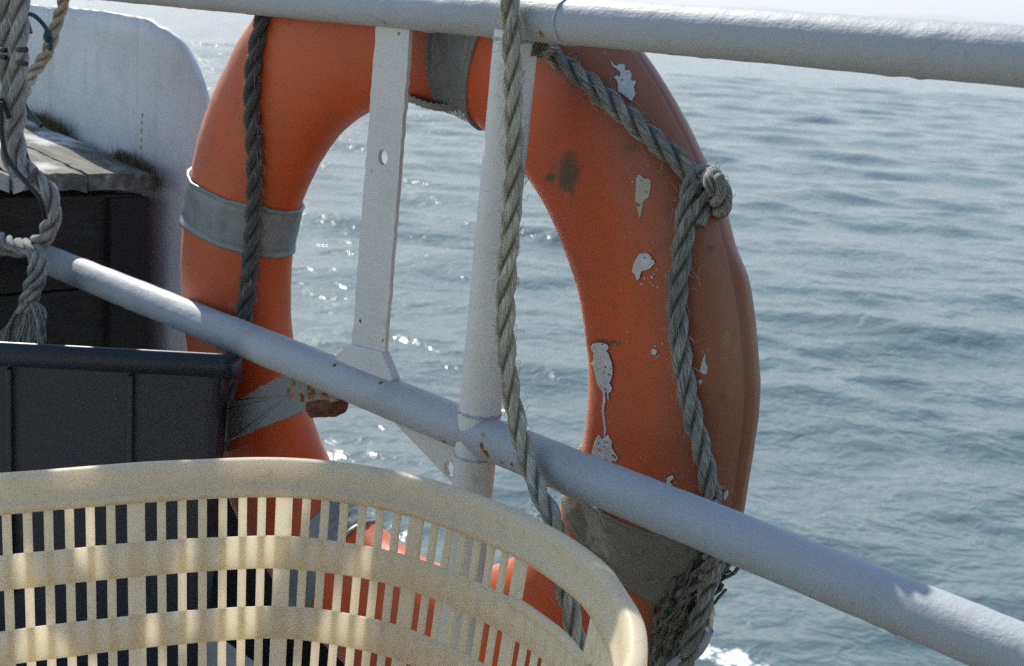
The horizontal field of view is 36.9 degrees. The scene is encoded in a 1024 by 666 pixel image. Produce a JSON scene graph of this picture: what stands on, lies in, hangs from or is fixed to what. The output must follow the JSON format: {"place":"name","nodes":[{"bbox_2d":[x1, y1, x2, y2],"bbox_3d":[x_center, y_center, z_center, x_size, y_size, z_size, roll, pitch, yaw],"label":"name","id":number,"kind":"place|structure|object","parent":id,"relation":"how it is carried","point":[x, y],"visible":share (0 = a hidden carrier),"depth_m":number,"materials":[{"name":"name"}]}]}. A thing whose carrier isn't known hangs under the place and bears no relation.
{"place":"outdoors","nodes":[
{"label":"outdoors","id":0,"kind":"place"},
{"bbox_2d":[207,641,253,665],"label":"deck","id":1,"kind":"structure","parent":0,"point":[212,653],"depth_m":2.07,"materials":[{"name":"paint"}]},
{"bbox_2d":[0,119,155,349],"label":"wooden locker","id":2,"kind":"object","parent":1,"relation":"on","point":[102,224],"visible":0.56,"depth_m":2.42,"materials":[{"name":"brown wood"}]},
{"bbox_2d":[0,5,209,351],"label":"bulwark","id":3,"kind":"object","parent":1,"relation":"attached to","point":[130,90],"visible":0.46,"depth_m":2.51,"materials":[{"name":"paint"}]},
{"bbox_2d":[210,498,344,665],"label":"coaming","id":4,"kind":"object","parent":3,"relation":"attached to","point":[232,531],"depth_m":2.39,"materials":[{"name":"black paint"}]},
{"bbox_2d":[0,342,242,665],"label":"plastic bin","id":5,"kind":"object","parent":1,"relation":"on","point":[64,406],"visible":0.66,"depth_m":1.87,"materials":[{"name":"black plastic"}]},
{"bbox_2d":[0,457,647,665],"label":"basket","id":6,"kind":"object","parent":1,"relation":"on","point":[588,580],"visible":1,"depth_m":1.42,"materials":[{"name":"white plastic"}]},
{"bbox_2d":[27,0,1023,665],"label":"railing","id":7,"kind":"object","parent":1,"relation":"on","point":[467,436],"visible":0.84,"depth_m":1.45,"materials":[{"name":"metal"}]},
{"bbox_2d":[0,0,61,343],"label":"mooring rope","id":8,"kind":"object","parent":7,"relation":"hanging from","point":[18,164],"visible":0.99,"depth_m":2.12,"materials":[{"name":"grey fabric"}]},
{"bbox_2d":[27,0,69,96],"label":"cream rope","id":9,"kind":"object","parent":8,"relation":"attached to","point":[41,61],"visible":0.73,"depth_m":2.19,"materials":[{"name":"beige fabric"}]},
{"bbox_2d":[28,12,53,50],"bbox_3d":[-0.665,-0.426,2.142,0.030,0.064,0.059,8,13,19],"label":"twine","id":10,"kind":"object","parent":9,"relation":"attached to","point":[47,36],"visible":0.7,"depth_m":2.16,"materials":[{"name":"teal plastic"}]},
{"bbox_2d":[179,15,760,665],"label":"life ring","id":11,"kind":"object","parent":7,"relation":"hanging from","point":[631,185],"visible":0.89,"depth_m":1.52,"materials":[{"name":"orange plastic"}]},
{"bbox_2d":[492,0,588,651],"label":"hanging rope","id":12,"kind":"object","parent":7,"relation":"hanging from","point":[545,503],"visible":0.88,"depth_m":1.42,"materials":[{"name":"grey fabric"}]},
{"bbox_2d":[30,0,1023,665],"bbox_3d":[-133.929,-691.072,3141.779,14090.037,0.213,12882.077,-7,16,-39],"label":"sea","id":13,"kind":"structure","parent":0,"point":[876,222],"depth_m":12.62,"materials":[{"name":"liquid"}]},
{"bbox_2d":[619,0,1023,23],"label":"sky","id":14,"kind":"structure","parent":0,"point":[1009,11],"materials":[{"name":"white"}]},
{"bbox_2d":[710,5,1023,24],"bbox_3d":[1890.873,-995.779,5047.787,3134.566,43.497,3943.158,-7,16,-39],"label":"hills","id":15,"kind":"structure","parent":0,"point":[943,17],"depth_m":4952.33,"materials":[{"name":"white"}]}
]}

